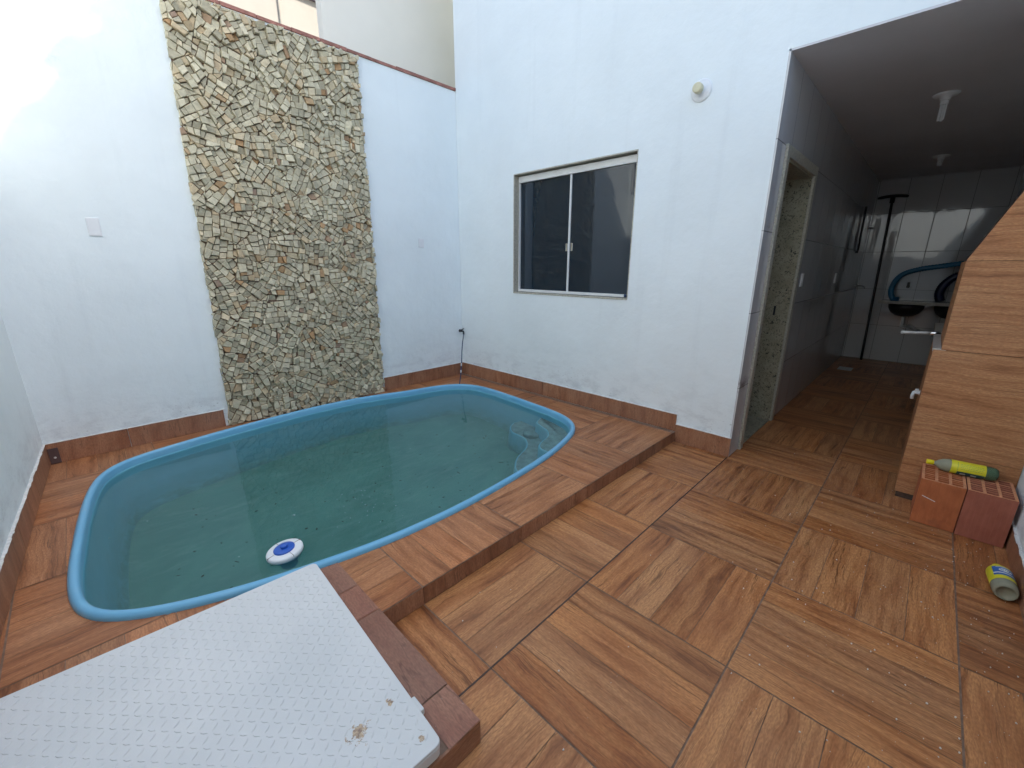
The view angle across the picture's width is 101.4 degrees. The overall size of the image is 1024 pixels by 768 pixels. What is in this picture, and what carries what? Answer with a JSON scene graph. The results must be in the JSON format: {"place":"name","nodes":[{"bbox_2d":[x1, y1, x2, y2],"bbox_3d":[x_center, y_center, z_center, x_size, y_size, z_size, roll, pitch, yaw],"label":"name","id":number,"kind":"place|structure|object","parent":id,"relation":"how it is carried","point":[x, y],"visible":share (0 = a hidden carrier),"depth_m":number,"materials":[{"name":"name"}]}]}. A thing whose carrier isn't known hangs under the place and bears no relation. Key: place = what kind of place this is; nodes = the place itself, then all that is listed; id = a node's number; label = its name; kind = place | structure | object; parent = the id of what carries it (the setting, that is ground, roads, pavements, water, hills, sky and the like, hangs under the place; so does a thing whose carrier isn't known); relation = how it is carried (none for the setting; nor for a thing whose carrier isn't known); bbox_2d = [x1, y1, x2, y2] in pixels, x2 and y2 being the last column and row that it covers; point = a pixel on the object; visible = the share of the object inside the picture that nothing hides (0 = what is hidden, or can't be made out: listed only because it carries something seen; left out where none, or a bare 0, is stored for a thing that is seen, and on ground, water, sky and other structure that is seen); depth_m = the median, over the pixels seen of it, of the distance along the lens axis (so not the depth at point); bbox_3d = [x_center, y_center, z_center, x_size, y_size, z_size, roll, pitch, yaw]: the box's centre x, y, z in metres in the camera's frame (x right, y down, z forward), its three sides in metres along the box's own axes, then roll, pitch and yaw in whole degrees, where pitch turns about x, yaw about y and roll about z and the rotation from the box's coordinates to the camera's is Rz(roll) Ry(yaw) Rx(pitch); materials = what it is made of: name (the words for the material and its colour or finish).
{"place":"outdoors","nodes":[
{"label":"outdoors","id":0,"kind":"place"},
{"bbox_2d":[218,0,318,36],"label":"cream building","id":1,"kind":"structure","parent":0,"point":[300,15],"depth_m":5.75,"materials":[{"name":"beige paint"}]},
{"bbox_2d":[315,0,461,305],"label":"tan building","id":2,"kind":"structure","parent":0,"point":[416,36],"depth_m":4.52,"materials":[{"name":"beige paint"}]},
{"bbox_2d":[394,356,1023,767],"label":"floor","id":3,"kind":"structure","parent":0,"point":[710,604],"depth_m":1.71,"materials":[{"name":"brown tile"}]},
{"bbox_2d":[0,374,674,697],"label":"pool deck","id":4,"kind":"structure","parent":3,"relation":"on","point":[48,631],"depth_m":2.07,"materials":[{"name":"brown tile"}]},
{"bbox_2d":[67,384,574,621],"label":"swimming pool","id":5,"kind":"structure","parent":4,"relation":"in","point":[81,606],"depth_m":2.29,"materials":[{"name":"blue plastic"}]},
{"bbox_2d":[85,390,568,609],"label":"pool water","id":6,"kind":"structure","parent":5,"relation":"in","point":[193,522],"depth_m":2.60,"materials":[{"name":"teal liquid"}]},
{"bbox_2d":[266,538,303,564],"bbox_3d":[-1.078,0.839,2.004,0.160,0.168,0.160,15,21,42],"label":"chlorine floater","id":7,"kind":"object","parent":6,"relation":"in","point":[285,551],"visible":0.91,"depth_m":1.96,"materials":[{"name":"white plastic"}]},
{"bbox_2d":[320,563,480,767],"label":"deck border","id":8,"kind":"object","parent":3,"relation":"on","point":[452,718],"visible":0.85,"depth_m":1.37,"materials":[{"name":"brown tile"}]},
{"bbox_2d":[0,564,439,767],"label":"access lid","id":9,"kind":"object","parent":8,"relation":"on","point":[292,670],"visible":1,"depth_m":1.24,"materials":[{"name":"white paint"}]},
{"bbox_2d":[462,406,1018,767],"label":"plaster flecks","id":10,"kind":"object","parent":3,"relation":"on","point":[959,752],"visible":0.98,"depth_m":1.58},
{"bbox_2d":[837,366,852,370],"bbox_3d":[4.760,-0.221,5.990,0.160,0.005,0.240,15,21,42],"label":"floor drain","id":11,"kind":"object","parent":3,"relation":"on","point":[844,368],"visible":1,"depth_m":5.98,"materials":[{"name":"grey metal"}]},
{"bbox_2d":[860,194,908,359],"bbox_3d":[5.489,-1.572,6.363,0.346,2.416,0.157,15,21,42],"label":"pool brush","id":12,"kind":"object","parent":3,"relation":"on","point":[892,198],"visible":1,"depth_m":6.26,"materials":[{"name":"black plastic"}]},
{"bbox_2d":[909,463,966,532],"bbox_3d":[2.426,0.641,2.393,0.174,0.263,0.266,15,21,42],"label":"hollow brick","id":13,"kind":"object","parent":3,"relation":"on","point":[938,498],"visible":0.98,"depth_m":2.31,"materials":[{"name":"orange brick"}]},
{"bbox_2d":[926,459,998,480],"bbox_3d":[2.522,0.472,2.357,0.280,0.076,0.076,12,19,36],"label":"cleaner bottle","id":14,"kind":"object","parent":13,"relation":"on","point":[970,469],"visible":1,"depth_m":2.32,"materials":[{"name":"yellow plastic"}]},
{"bbox_2d":[934,323,943,331],"bbox_3d":[3.606,0.039,3.385,0.453,0.900,1.420,15,21,42],"label":"counter","id":15,"kind":"object","parent":3,"relation":"on","point":[938,327],"visible":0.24,"depth_m":3.61,"materials":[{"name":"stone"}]},
{"bbox_2d":[901,331,941,334],"bbox_3d":[3.174,-0.366,3.073,0.534,0.030,0.048,5,16,17],"label":"telescopic pole","id":16,"kind":"object","parent":15,"relation":"on","point":[921,332],"visible":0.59,"depth_m":3.11,"materials":[{"name":"silver metal"}]},
{"bbox_2d":[894,189,1023,499],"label":"barbecue","id":17,"kind":"object","parent":3,"relation":"on","point":[969,406],"visible":0.9,"depth_m":2.29,"materials":[{"name":"tile"}]},
{"bbox_2d":[910,388,920,398],"bbox_3d":[2.591,0.064,2.695,0.041,0.068,0.032,15,21,42],"label":"barbecue tap","id":18,"kind":"object","parent":17,"relation":"attached to","point":[914,392],"visible":0.97,"depth_m":2.69,"materials":[{"name":"white plastic"}]},
{"bbox_2d":[954,476,1019,547],"bbox_3d":[2.552,0.674,2.270,0.176,0.266,0.271,15,21,42],"label":"hollow brick","id":19,"kind":"object","parent":3,"relation":"on","point":[988,510],"visible":0.9,"depth_m":2.18,"materials":[{"name":"brick"}]},
{"bbox_2d":[986,564,1019,600],"bbox_3d":[2.195,0.877,1.880,0.084,0.086,0.220,13,20,39],"label":"chlorine bottle","id":20,"kind":"object","parent":3,"relation":"on","point":[1002,583],"visible":1,"depth_m":1.82,"materials":[{"name":"plastic"}]},
{"label":"ground","id":21,"kind":"structure","parent":0,"visible":0},
{"bbox_2d":[0,313,50,637],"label":"boundary wall","id":22,"kind":"structure","parent":21,"relation":"on","point":[25,464],"depth_m":2.19,"materials":[{"name":"white paint"}]},
{"bbox_2d":[0,0,462,462],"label":"back wall","id":23,"kind":"structure","parent":21,"relation":"on","point":[268,203],"depth_m":3.17,"materials":[{"name":"white paint"}]},
{"bbox_2d":[47,447,61,464],"bbox_3d":[-3.088,0.486,2.830,0.008,0.109,0.050,15,21,42],"label":"drain outlet","id":24,"kind":"object","parent":23,"relation":"attached to","point":[54,456],"visible":1,"depth_m":2.83,"materials":[{"name":"brown plastic"}]},
{"bbox_2d":[85,217,101,235],"bbox_3d":[-2.758,-1.035,2.765,0.008,0.114,0.064,15,21,42],"label":"switch plate","id":25,"kind":"object","parent":23,"relation":"attached to","point":[93,226],"visible":1,"depth_m":2.76,"materials":[{"name":"white plastic"}]},
{"bbox_2d":[418,239,423,247],"bbox_3d":[-0.977,-1.516,4.515,0.008,0.092,0.065,15,21,42],"label":"switch plate","id":26,"kind":"object","parent":23,"relation":"attached to","point":[421,243],"visible":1,"depth_m":4.51,"materials":[{"name":"white plastic"}]},
{"bbox_2d":[459,328,463,383],"bbox_3d":[-0.592,-0.343,4.944,0.070,0.563,0.542,-1,16,-5],"label":"garden tap","id":27,"kind":"object","parent":23,"relation":"attached to","point":[460,330],"visible":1,"depth_m":5.00,"materials":[{"name":"black plastic"}]},
{"bbox_2d":[453,0,1023,456],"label":"house","id":28,"kind":"structure","parent":21,"relation":"on","point":[645,238],"depth_m":3.54,"materials":[{"name":"white paint"}]},
{"bbox_2d":[513,149,638,299],"bbox_3d":[0.527,-1.391,3.858,1.338,1.141,0.105,15,21,42],"label":"window","id":29,"kind":"structure","parent":28,"relation":"in","point":[573,222],"depth_m":3.82,"materials":[{"name":"metal"}]},
{"bbox_2d":[691,78,711,102],"bbox_3d":[1.259,-1.984,2.820,0.140,0.140,0.086,15,21,42],"label":"wall lamp","id":30,"kind":"object","parent":28,"relation":"attached to","point":[701,90],"visible":1,"depth_m":2.81,"materials":[{"name":"white plastic"}]},
{"bbox_2d":[799,274,803,286],"bbox_3d":[2.622,-0.939,3.790,0.013,0.114,0.072,15,21,42],"label":"wall switch","id":31,"kind":"object","parent":28,"relation":"attached to","point":[802,278],"depth_m":3.78,"materials":[{"name":"white plastic"}]},
{"bbox_2d":[855,206,867,252],"bbox_3d":[4.783,-2.100,5.730,0.030,0.597,0.192,15,21,42],"label":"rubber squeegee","id":32,"kind":"object","parent":28,"relation":"hanging from","point":[861,231],"visible":1,"depth_m":5.70,"materials":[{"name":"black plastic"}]},
{"bbox_2d":[878,299,949,330],"bbox_3d":[5.833,-0.932,5.917,1.059,0.458,0.542,15,21,42],"label":"sink counter","id":33,"kind":"object","parent":28,"relation":"attached to","point":[903,309],"visible":0.68,"depth_m":5.89,"materials":[{"name":"stone"}]},
{"bbox_2d":[888,261,963,300],"bbox_3d":[5.813,-1.392,5.736,0.975,0.574,0.125,15,21,42],"label":"pool hose","id":34,"kind":"object","parent":33,"relation":"on","point":[895,280],"visible":0.62,"depth_m":5.88,"materials":[{"name":"plastic"}]},
{"bbox_2d":[934,271,958,301],"bbox_3d":[5.974,-1.317,5.557,0.504,0.478,0.104,15,21,42],"label":"pool hose","id":35,"kind":"object","parent":33,"relation":"on","point":[943,285],"visible":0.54,"depth_m":5.66,"materials":[{"name":"black plastic"}]},
{"bbox_2d":[932,154,950,165],"bbox_3d":[4.900,-2.552,4.798,0.150,0.109,0.150,15,21,42],"label":"ceiling lamp","id":36,"kind":"object","parent":28,"relation":"attached to","point":[940,158],"visible":1,"depth_m":4.78,"materials":[{"name":"white plastic"}]},
{"bbox_2d":[932,90,960,121],"bbox_3d":[3.200,-2.051,3.112,0.150,0.179,0.150,15,21,42],"label":"ceiling lamp","id":37,"kind":"object","parent":28,"relation":"attached to","point":[944,97],"visible":1,"depth_m":3.09,"materials":[{"name":"white plastic"}]},
{"bbox_2d":[1004,172,1023,623],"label":"side wall","id":38,"kind":"structure","parent":21,"relation":"on","point":[1014,543],"depth_m":2.04,"materials":[{"name":"white paint"}]}
]}

